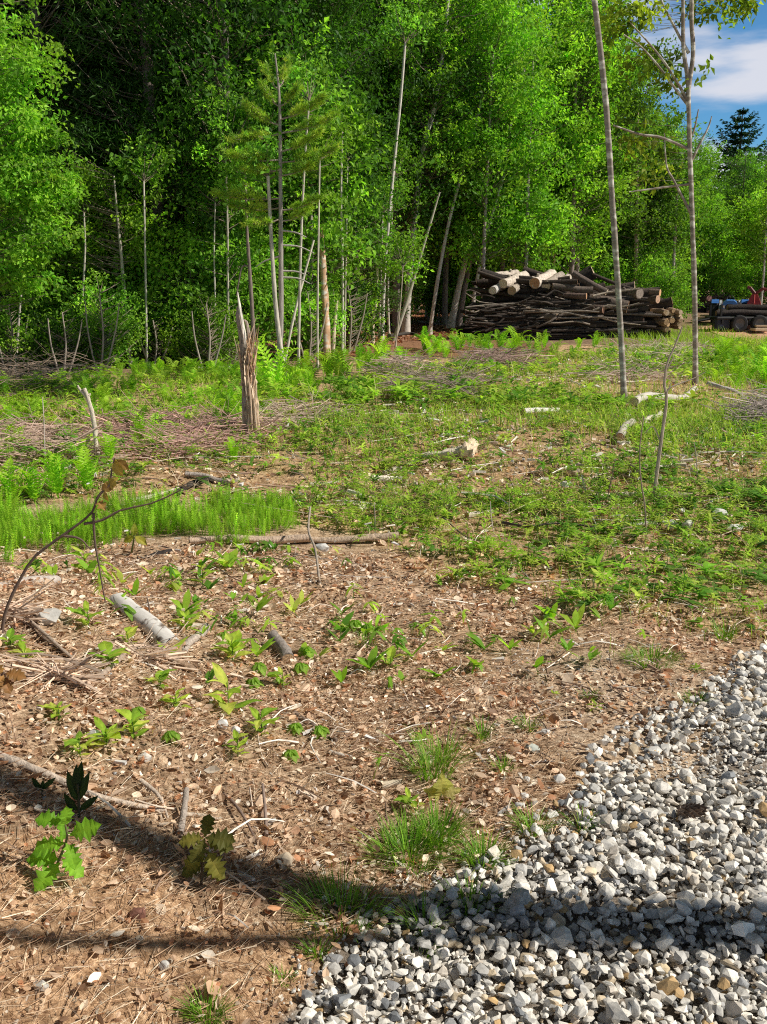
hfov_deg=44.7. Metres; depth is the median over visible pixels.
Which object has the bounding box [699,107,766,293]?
spruce
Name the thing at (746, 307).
log
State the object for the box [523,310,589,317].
pole
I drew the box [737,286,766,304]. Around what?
log loader
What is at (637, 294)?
log
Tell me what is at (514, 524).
black twig
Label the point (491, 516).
dead shoot
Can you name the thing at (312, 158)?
young pine
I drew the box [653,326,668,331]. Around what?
billet
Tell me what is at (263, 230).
forest tree
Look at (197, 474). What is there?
arched log
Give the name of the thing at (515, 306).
pole
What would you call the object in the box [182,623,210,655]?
short log
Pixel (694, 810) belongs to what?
pine cone
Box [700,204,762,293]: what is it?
forest tree
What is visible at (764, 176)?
forest tree
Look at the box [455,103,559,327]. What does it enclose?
leaning tree
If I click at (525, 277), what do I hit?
log
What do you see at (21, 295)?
slim trunk
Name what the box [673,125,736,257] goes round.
forest tree
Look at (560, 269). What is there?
forest tree
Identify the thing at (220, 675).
broadleaf weed
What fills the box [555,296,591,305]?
pole
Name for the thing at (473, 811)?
pale splinter
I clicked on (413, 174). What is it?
forest tree
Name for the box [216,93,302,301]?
forest tree
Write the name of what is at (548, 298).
pole
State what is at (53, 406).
tall undergrowth
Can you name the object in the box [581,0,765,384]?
leafy pole tree
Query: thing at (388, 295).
bush
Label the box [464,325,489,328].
pole
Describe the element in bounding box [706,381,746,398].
bent bough
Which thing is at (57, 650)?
leaf buried branch
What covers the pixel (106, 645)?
broadleaf weed
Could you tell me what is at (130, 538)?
leafy shoot
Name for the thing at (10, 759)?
dead branch
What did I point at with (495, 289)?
log
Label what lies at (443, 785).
yellow maple leaf
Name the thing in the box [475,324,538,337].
pole
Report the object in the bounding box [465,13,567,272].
leafy tree
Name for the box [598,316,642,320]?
log
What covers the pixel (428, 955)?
grass tuft
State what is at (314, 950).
grass tuft
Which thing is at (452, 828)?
grass tuft
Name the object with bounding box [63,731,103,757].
broadleaf weed
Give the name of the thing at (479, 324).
pole
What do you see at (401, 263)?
young tree
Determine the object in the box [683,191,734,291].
forest tree
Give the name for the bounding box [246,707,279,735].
broadleaf weed
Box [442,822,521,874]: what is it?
grass tuft
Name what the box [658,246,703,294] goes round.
forest tree
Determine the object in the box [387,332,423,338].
forest branch
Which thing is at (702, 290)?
forest tree
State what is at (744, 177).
forest tree
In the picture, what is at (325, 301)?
orange snag
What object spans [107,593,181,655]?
birch log
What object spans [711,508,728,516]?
rock
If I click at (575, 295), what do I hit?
log
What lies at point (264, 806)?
upright twig
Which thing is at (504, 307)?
pole
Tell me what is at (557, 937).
gravel bed
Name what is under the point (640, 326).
pole
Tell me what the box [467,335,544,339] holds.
pole
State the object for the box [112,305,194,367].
bush
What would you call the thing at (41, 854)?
oak seedling
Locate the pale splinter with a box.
[459,809,482,816]
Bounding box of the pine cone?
[676,802,707,818]
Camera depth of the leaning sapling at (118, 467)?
3.34 m
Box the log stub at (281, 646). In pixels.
[267,630,293,662]
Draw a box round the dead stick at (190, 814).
[187,812,219,820]
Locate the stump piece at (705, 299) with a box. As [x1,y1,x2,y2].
[698,295,711,302]
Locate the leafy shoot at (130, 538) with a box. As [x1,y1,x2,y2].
[124,523,146,552]
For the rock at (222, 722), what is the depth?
3.28 m
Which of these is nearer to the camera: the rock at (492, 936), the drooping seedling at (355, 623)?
the rock at (492, 936)
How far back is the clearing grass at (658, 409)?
10.45 m
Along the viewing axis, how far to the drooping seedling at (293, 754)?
3.19 m
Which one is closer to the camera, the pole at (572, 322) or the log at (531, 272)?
the pole at (572, 322)
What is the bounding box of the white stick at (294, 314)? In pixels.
[285,240,314,358]
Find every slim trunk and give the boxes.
[2,203,58,372]
[49,164,123,368]
[94,125,185,362]
[162,154,249,331]
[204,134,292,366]
[220,120,319,366]
[273,40,351,368]
[285,104,360,367]
[315,77,384,349]
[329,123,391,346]
[351,162,425,337]
[368,134,430,333]
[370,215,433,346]
[374,0,440,340]
[427,50,512,333]
[468,81,538,320]
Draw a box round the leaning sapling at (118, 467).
[0,457,180,634]
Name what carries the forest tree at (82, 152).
on the ground at (286, 774)
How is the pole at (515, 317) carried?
on the pole at (521, 319)
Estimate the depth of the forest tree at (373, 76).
28.05 m
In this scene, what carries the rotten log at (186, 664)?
on the ground at (286, 774)
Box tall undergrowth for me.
[0,342,640,469]
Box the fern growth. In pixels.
[0,325,766,463]
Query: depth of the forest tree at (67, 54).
23.55 m
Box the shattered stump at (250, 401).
[234,292,261,439]
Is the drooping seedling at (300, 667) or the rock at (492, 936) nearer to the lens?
the rock at (492, 936)
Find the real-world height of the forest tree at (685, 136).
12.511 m
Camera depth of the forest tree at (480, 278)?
39.11 m
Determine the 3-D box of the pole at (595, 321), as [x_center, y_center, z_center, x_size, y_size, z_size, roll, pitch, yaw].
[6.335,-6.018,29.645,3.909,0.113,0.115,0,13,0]
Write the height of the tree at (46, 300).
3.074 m
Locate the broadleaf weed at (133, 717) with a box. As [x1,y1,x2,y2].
[115,709,148,738]
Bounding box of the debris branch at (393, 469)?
[383,459,421,474]
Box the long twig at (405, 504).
[402,501,449,506]
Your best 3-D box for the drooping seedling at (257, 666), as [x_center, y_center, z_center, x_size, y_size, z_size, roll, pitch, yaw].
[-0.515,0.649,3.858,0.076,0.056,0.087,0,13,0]
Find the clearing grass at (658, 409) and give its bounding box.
[0,323,766,879]
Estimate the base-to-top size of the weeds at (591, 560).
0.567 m
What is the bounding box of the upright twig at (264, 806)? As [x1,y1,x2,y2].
[261,783,267,836]
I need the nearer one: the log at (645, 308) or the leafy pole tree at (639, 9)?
the leafy pole tree at (639, 9)
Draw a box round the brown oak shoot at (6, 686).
[0,664,26,693]
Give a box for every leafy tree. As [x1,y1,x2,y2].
[414,0,563,269]
[426,0,559,297]
[434,90,581,270]
[464,26,596,271]
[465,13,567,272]
[507,0,617,270]
[517,4,658,274]
[523,66,608,264]
[535,0,669,271]
[544,0,638,265]
[577,34,686,287]
[598,43,661,252]
[618,158,707,277]
[625,135,711,300]
[626,104,707,258]
[722,178,766,304]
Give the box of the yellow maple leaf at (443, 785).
[423,772,461,802]
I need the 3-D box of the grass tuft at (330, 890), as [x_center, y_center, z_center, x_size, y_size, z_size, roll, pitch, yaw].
[-0.104,1.015,2.454,0.406,0.118,0.350,0,13,0]
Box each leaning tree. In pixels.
[357,0,534,332]
[446,1,592,327]
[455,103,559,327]
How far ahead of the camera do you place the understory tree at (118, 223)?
20.23 m
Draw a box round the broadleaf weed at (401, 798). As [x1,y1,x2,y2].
[393,787,425,807]
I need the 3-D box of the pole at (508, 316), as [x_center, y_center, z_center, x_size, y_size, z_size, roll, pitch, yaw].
[4.444,-6.294,29.652,3.723,0.715,0.139,0,13,-1]
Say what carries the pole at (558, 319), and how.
on the pole at (541, 322)
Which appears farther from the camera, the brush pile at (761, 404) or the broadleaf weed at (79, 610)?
the brush pile at (761, 404)
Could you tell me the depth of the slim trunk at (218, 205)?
20.67 m
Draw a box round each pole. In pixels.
[77,385,98,454]
[391,192,439,342]
[460,321,526,329]
[462,302,576,316]
[462,325,567,331]
[464,322,492,325]
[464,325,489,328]
[465,305,487,307]
[465,305,573,324]
[465,308,489,312]
[465,315,494,324]
[465,317,497,319]
[465,319,494,325]
[465,320,495,323]
[465,332,542,337]
[466,293,496,304]
[466,308,494,311]
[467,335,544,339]
[469,306,560,325]
[470,321,544,329]
[471,318,585,333]
[472,322,528,332]
[474,308,554,320]
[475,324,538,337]
[480,303,530,307]
[481,318,598,332]
[481,327,564,338]
[482,320,594,331]
[484,310,522,312]
[484,315,524,318]
[485,300,526,331]
[485,304,527,309]
[488,328,609,332]
[490,304,545,309]
[492,300,570,304]
[493,321,570,324]
[493,328,550,332]
[496,319,539,323]
[497,297,531,309]
[497,306,629,314]
[498,316,542,319]
[505,312,527,313]
[508,334,581,335]
[510,299,633,301]
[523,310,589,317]
[525,312,592,315]
[526,307,562,314]
[527,315,602,322]
[530,295,551,300]
[530,300,569,306]
[532,309,598,312]
[536,304,595,318]
[536,314,570,327]
[537,326,574,329]
[538,289,563,295]
[541,300,641,306]
[545,321,629,321]
[545,321,646,323]
[548,321,589,324]
[548,333,596,337]
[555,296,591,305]
[557,316,616,318]
[557,328,623,333]
[558,329,607,333]
[560,297,607,301]
[560,299,610,308]
[563,298,647,300]
[568,324,656,328]
[574,334,632,338]
[579,323,658,333]
[582,314,640,324]
[585,328,630,333]
[588,310,613,314]
[592,288,643,296]
[593,303,639,310]
[600,329,659,335]
[603,308,637,315]
[604,331,637,333]
[607,302,648,309]
[607,313,661,316]
[609,296,648,298]
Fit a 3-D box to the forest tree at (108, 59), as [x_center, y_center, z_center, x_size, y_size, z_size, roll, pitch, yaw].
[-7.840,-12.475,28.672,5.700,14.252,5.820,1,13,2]
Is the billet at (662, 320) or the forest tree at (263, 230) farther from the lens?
the billet at (662, 320)
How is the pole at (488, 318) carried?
on the pole at (480, 319)
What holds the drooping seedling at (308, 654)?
on the ground at (286, 774)
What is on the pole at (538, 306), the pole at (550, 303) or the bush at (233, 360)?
the pole at (550, 303)
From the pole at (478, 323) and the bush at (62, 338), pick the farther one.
the pole at (478, 323)
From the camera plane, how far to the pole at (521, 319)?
29.35 m
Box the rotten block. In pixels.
[632,463,648,478]
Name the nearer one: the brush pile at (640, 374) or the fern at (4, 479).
the fern at (4, 479)
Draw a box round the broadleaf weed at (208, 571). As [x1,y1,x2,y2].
[184,564,214,586]
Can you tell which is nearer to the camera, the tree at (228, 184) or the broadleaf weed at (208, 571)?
the broadleaf weed at (208, 571)
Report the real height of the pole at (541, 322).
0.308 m
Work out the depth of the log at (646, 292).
29.56 m
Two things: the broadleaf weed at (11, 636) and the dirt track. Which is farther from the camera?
the dirt track
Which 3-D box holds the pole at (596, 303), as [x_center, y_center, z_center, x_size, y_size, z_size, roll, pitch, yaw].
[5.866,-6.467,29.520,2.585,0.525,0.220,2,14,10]
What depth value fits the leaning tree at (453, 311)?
35.83 m
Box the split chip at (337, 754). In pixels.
[328,749,352,759]
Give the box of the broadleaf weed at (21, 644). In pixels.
[7,640,42,657]
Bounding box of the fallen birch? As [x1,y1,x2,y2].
[629,386,697,405]
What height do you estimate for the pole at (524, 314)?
0.726 m
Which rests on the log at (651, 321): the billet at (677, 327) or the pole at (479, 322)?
the billet at (677, 327)
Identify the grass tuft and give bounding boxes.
[171,982,240,1023]
[266,964,301,987]
[268,858,411,941]
[293,930,345,962]
[348,804,471,877]
[352,631,381,647]
[366,718,500,783]
[384,882,452,935]
[393,797,483,847]
[403,718,482,763]
[411,935,437,958]
[430,870,514,916]
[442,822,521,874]
[462,712,505,740]
[484,750,520,775]
[506,798,562,836]
[511,712,544,731]
[559,801,602,832]
[573,687,604,700]
[608,642,686,669]
[674,688,714,704]
[697,615,747,641]
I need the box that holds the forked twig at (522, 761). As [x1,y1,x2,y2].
[485,750,554,762]
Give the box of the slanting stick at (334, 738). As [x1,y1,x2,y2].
[293,710,337,741]
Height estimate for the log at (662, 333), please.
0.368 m
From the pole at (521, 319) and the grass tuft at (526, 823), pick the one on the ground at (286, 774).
the grass tuft at (526, 823)
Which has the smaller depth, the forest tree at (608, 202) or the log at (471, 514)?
the log at (471, 514)
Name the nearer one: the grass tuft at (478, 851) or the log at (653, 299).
the grass tuft at (478, 851)
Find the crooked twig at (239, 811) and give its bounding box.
[223,793,257,843]
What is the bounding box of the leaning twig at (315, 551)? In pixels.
[307,506,320,584]
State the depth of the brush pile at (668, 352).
23.19 m
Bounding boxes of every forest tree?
[0,0,97,227]
[0,0,188,358]
[0,0,293,340]
[0,234,82,359]
[1,0,164,293]
[1,1,117,242]
[5,95,106,315]
[14,0,118,131]
[43,226,194,361]
[52,0,298,326]
[60,2,140,330]
[70,0,360,293]
[76,131,193,292]
[91,0,345,285]
[99,124,219,320]
[101,217,263,363]
[114,0,329,291]
[154,198,322,356]
[183,178,306,322]
[190,0,408,346]
[197,17,401,350]
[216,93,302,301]
[235,0,400,236]
[265,0,410,206]
[273,173,367,295]
[328,215,372,298]
[336,3,452,324]
[338,0,511,332]
[351,119,440,299]
[361,271,421,319]
[362,193,434,314]
[401,0,541,325]
[411,246,475,321]
[414,237,495,322]
[415,7,482,321]
[416,206,463,319]
[464,263,520,307]
[473,240,541,300]
[516,0,605,270]
[536,256,581,274]
[551,207,621,271]
[556,68,652,269]
[560,235,634,285]
[586,250,654,287]
[604,244,682,297]
[618,158,716,287]
[647,257,707,321]
[650,112,703,196]
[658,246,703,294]
[664,253,715,311]
[670,177,728,264]
[672,120,701,159]
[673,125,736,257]
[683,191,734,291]
[684,140,705,248]
[687,237,757,301]
[696,156,726,256]
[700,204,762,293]
[711,149,766,259]
[715,149,761,278]
[725,207,766,282]
[731,258,766,304]
[735,141,766,278]
[751,160,766,252]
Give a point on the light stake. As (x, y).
(376, 281)
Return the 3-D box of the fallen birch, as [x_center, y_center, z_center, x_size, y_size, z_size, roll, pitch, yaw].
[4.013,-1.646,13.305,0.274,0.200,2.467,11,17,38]
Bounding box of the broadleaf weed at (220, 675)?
[204,662,261,714]
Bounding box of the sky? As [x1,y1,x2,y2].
[519,0,766,268]
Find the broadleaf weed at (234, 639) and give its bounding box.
[211,630,254,660]
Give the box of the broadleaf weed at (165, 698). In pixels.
[160,687,191,707]
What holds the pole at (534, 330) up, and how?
on the ground at (286, 774)
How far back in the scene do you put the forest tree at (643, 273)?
39.54 m
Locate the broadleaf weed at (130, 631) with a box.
[115,626,137,646]
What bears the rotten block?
on the ground at (286, 774)
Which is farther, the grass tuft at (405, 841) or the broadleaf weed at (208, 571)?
the broadleaf weed at (208, 571)
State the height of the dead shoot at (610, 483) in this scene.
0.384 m
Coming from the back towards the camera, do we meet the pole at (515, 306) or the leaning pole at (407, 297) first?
the pole at (515, 306)
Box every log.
[0,575,61,587]
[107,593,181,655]
[136,549,172,560]
[153,649,197,673]
[173,477,222,495]
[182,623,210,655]
[184,471,233,484]
[188,534,308,543]
[308,480,339,486]
[309,532,399,543]
[410,320,464,324]
[421,445,461,460]
[460,310,475,313]
[465,510,493,518]
[469,287,581,303]
[470,302,509,312]
[470,323,606,332]
[476,276,535,286]
[476,286,562,294]
[478,270,560,298]
[479,284,586,287]
[479,312,595,327]
[480,269,544,296]
[480,293,537,302]
[488,278,576,284]
[489,284,506,293]
[496,269,518,274]
[496,299,524,302]
[499,271,529,287]
[502,274,531,278]
[505,275,569,289]
[508,284,521,294]
[521,407,559,414]
[522,266,542,275]
[526,284,629,313]
[527,313,557,319]
[529,269,556,288]
[541,271,564,289]
[552,283,592,293]
[558,292,586,298]
[571,270,607,294]
[572,265,596,284]
[583,305,604,312]
[584,326,630,333]
[590,492,645,498]
[592,273,662,298]
[593,289,648,297]
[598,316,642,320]
[605,281,634,289]
[608,289,627,295]
[612,287,643,298]
[615,297,672,316]
[619,521,661,526]
[630,305,648,311]
[630,329,642,336]
[632,295,659,303]
[633,330,670,337]
[641,319,670,325]
[648,289,660,295]
[653,492,691,498]
[715,309,766,315]
[726,304,766,309]
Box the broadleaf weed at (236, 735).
[222,729,249,756]
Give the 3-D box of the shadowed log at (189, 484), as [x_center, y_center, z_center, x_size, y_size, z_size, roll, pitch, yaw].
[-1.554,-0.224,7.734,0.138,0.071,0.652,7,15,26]
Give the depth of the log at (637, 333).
29.97 m
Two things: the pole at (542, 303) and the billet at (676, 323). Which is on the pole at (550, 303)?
the pole at (542, 303)
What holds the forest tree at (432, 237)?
on the ground at (286, 774)
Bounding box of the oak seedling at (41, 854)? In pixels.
[26,806,101,890]
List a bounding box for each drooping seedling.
[130,706,146,719]
[161,730,180,742]
[245,677,264,688]
[251,662,267,676]
[282,749,299,763]
[287,722,304,735]
[293,662,309,674]
[297,647,317,659]
[312,725,329,738]
[347,620,361,631]
[358,623,374,634]
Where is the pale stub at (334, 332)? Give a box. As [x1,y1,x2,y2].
[331,301,337,352]
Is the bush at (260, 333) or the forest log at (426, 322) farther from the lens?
the forest log at (426, 322)
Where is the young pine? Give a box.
[209,52,343,366]
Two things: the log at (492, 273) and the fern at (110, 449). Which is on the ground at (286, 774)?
the fern at (110, 449)
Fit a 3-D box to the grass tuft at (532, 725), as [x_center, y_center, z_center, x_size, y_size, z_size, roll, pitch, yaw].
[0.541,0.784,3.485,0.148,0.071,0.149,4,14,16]
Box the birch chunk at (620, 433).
[616,418,635,439]
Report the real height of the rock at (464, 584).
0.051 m
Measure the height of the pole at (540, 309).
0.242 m
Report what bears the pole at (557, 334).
on the pole
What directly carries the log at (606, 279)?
on the log
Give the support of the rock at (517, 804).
on the ground at (286, 774)
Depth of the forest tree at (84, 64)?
27.32 m
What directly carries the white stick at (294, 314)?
on the ground at (286, 774)
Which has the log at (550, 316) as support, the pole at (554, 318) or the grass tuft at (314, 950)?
the pole at (554, 318)
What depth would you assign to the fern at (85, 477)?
7.31 m
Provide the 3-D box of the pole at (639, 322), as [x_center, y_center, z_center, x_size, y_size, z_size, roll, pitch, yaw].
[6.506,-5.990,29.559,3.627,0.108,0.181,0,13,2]
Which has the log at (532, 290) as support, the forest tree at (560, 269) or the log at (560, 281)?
the log at (560, 281)
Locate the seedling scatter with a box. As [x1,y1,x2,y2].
[4,539,704,784]
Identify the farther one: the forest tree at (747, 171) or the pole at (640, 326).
the forest tree at (747, 171)
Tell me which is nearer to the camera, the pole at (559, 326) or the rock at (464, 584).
the rock at (464, 584)
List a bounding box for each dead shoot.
[42,397,45,467]
[374,502,375,532]
[490,501,493,531]
[602,464,614,506]
[639,416,646,537]
[694,443,697,474]
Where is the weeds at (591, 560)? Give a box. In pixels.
[0,334,766,640]
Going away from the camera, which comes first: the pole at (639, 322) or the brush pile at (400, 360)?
the brush pile at (400, 360)
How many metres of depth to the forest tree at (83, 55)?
23.55 m
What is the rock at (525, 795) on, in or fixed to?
on the ground at (286, 774)
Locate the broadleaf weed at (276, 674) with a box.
[267,666,291,686]
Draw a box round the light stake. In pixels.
[371,267,378,342]
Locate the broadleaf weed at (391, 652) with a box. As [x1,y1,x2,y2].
[380,645,403,666]
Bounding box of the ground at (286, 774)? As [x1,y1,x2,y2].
[0,274,766,1023]
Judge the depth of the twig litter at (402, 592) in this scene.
5.26 m
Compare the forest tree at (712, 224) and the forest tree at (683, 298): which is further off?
the forest tree at (712, 224)
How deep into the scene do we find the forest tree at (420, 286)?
35.01 m
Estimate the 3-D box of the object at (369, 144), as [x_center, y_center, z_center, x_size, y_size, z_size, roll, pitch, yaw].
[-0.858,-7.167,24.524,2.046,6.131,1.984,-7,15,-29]
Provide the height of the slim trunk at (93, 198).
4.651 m
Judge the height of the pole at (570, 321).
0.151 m
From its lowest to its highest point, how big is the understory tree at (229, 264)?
6.548 m
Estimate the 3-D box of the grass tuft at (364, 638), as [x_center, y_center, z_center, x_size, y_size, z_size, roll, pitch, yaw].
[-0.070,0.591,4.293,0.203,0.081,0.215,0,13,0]
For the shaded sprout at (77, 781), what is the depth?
2.56 m
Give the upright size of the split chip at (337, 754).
0.018 m
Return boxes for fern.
[0,403,23,421]
[0,458,45,502]
[7,465,54,502]
[35,449,74,498]
[64,446,106,490]
[93,433,119,462]
[124,376,143,392]
[224,436,244,458]
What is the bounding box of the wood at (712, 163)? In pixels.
[351,36,766,295]
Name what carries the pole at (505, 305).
on the pole at (504, 311)
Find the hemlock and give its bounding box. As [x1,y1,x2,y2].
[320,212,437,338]
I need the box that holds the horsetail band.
[0,482,300,565]
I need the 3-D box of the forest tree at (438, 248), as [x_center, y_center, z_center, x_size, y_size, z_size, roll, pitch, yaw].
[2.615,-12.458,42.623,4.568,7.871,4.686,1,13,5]
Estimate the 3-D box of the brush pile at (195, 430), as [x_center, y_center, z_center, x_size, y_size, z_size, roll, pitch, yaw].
[-2.233,-0.894,10.262,2.543,0.765,3.653,-5,14,-22]
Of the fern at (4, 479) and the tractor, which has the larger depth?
the tractor
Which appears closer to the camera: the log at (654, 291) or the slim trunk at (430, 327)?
the log at (654, 291)
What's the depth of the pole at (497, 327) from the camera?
29.64 m
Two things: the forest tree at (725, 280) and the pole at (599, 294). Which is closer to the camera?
the pole at (599, 294)
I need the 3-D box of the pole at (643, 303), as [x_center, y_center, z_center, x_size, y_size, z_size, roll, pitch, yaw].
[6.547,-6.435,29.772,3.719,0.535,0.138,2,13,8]
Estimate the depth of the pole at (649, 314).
29.45 m
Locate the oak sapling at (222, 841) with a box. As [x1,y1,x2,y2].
[179,814,235,885]
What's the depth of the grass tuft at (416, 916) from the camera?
2.43 m
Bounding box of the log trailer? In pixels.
[698,305,766,331]
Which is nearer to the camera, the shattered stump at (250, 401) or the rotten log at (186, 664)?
the rotten log at (186, 664)
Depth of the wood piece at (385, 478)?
8.28 m
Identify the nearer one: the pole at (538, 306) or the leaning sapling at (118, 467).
the leaning sapling at (118, 467)
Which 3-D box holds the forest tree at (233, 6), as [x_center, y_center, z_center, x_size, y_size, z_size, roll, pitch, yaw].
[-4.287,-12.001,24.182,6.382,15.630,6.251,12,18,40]
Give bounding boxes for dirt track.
[699,325,766,339]
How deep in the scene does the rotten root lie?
8.94 m
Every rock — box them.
[33,980,48,991]
[36,608,61,624]
[87,729,100,739]
[129,907,145,920]
[137,752,151,761]
[158,960,169,970]
[164,866,177,881]
[216,719,227,729]
[231,727,239,732]
[274,852,292,868]
[315,543,328,551]
[460,581,469,588]
[488,933,502,939]
[514,802,524,811]
[520,792,528,799]
[523,776,529,781]
[525,743,539,752]
[553,773,565,784]
[559,481,572,486]
[653,961,669,975]
[665,519,677,528]
[682,519,693,528]
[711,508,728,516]
[726,524,743,530]
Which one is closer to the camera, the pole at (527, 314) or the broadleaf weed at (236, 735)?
the broadleaf weed at (236, 735)
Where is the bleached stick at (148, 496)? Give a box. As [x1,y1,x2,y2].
[97,487,178,507]
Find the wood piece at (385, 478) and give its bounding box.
[373,475,403,481]
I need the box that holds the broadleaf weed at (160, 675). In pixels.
[146,669,176,687]
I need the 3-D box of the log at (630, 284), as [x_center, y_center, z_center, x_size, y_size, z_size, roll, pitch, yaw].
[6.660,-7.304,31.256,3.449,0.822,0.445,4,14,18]
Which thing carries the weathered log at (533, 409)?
on the ground at (286, 774)
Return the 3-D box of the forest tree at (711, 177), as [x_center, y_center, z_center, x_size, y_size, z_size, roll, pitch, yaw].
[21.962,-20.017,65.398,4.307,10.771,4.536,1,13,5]
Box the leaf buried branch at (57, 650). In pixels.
[24,620,74,656]
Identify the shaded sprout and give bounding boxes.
[31,777,55,797]
[64,761,97,817]
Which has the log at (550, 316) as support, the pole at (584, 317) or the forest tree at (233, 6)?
the pole at (584, 317)
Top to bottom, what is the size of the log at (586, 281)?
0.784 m
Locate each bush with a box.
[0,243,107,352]
[0,287,125,375]
[0,290,47,372]
[45,268,152,372]
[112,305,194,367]
[149,284,257,370]
[207,301,275,363]
[269,273,349,361]
[330,270,393,351]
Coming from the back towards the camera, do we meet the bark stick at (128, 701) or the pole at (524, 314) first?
the pole at (524, 314)
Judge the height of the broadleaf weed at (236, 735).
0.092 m
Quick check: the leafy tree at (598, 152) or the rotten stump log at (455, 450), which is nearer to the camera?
the rotten stump log at (455, 450)
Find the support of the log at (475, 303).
on the log
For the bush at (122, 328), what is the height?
2.353 m
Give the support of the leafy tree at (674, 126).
on the ground at (286, 774)
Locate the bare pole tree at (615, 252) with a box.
[591,0,627,401]
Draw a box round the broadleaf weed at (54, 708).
[38,701,71,720]
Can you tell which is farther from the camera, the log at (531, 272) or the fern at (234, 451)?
the log at (531, 272)
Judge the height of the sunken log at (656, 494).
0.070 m
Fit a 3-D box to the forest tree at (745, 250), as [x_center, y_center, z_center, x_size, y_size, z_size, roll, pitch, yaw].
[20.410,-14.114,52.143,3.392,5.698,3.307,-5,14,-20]
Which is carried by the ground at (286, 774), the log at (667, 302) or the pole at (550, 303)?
the log at (667, 302)
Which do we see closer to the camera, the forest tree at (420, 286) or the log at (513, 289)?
the log at (513, 289)
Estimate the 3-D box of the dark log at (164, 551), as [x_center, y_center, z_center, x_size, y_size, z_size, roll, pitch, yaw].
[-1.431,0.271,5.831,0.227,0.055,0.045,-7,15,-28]
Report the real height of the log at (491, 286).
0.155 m
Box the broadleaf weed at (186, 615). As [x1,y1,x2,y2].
[167,610,201,629]
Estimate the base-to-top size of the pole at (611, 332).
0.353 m
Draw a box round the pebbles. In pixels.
[0,643,723,1023]
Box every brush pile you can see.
[0,343,118,400]
[0,403,131,481]
[0,578,198,697]
[57,389,282,463]
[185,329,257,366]
[224,390,372,429]
[347,341,445,382]
[372,354,508,402]
[438,342,551,374]
[562,348,700,384]
[598,333,717,362]
[700,374,766,433]
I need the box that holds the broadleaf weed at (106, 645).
[87,641,129,663]
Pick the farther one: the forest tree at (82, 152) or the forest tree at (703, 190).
the forest tree at (703, 190)
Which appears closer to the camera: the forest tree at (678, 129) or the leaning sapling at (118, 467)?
the leaning sapling at (118, 467)
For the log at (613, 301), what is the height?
1.133 m
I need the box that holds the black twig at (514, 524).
[442,516,611,540]
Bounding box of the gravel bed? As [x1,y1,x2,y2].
[278,643,766,1023]
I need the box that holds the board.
[750,325,766,330]
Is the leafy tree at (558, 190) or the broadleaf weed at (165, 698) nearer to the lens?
the broadleaf weed at (165, 698)
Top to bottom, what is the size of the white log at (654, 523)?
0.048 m
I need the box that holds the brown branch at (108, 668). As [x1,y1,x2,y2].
[29,620,127,687]
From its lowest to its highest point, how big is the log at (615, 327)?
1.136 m
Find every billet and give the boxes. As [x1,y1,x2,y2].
[639,411,662,423]
[650,308,666,313]
[651,317,668,324]
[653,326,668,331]
[665,316,674,322]
[666,307,682,314]
[669,326,681,329]
[670,321,681,326]
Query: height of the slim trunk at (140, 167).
5.264 m
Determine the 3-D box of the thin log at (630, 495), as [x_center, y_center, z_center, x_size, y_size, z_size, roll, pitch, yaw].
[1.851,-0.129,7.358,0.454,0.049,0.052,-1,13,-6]
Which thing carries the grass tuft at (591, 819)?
on the ground at (286, 774)
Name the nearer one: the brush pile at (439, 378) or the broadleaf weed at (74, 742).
the broadleaf weed at (74, 742)
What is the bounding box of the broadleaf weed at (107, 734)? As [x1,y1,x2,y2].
[83,716,123,747]
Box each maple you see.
[0,0,93,326]
[85,9,235,299]
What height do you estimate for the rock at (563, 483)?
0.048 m
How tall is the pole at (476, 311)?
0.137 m
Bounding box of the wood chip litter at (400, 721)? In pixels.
[0,345,766,1022]
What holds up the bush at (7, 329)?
on the ground at (286, 774)
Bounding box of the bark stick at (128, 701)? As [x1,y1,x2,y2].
[125,699,151,719]
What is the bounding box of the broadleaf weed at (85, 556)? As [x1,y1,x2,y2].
[63,545,101,572]
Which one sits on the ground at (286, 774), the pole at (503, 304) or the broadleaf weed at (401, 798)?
the broadleaf weed at (401, 798)
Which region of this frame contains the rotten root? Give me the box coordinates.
[459,438,479,459]
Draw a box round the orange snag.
[319,229,330,357]
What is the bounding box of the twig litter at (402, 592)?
[0,342,766,928]
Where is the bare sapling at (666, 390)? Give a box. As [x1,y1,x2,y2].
[645,326,704,497]
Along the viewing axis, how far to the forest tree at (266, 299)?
21.51 m
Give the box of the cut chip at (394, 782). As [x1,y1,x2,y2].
[380,779,400,788]
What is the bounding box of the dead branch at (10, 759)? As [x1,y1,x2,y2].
[0,751,168,818]
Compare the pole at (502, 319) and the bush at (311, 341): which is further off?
the pole at (502, 319)
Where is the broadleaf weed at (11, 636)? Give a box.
[0,628,26,647]
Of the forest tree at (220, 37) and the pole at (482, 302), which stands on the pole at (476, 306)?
the pole at (482, 302)
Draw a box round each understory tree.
[38,140,176,367]
[164,67,277,358]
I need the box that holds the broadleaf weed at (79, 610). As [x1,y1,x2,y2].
[64,600,103,627]
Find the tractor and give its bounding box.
[710,295,748,322]

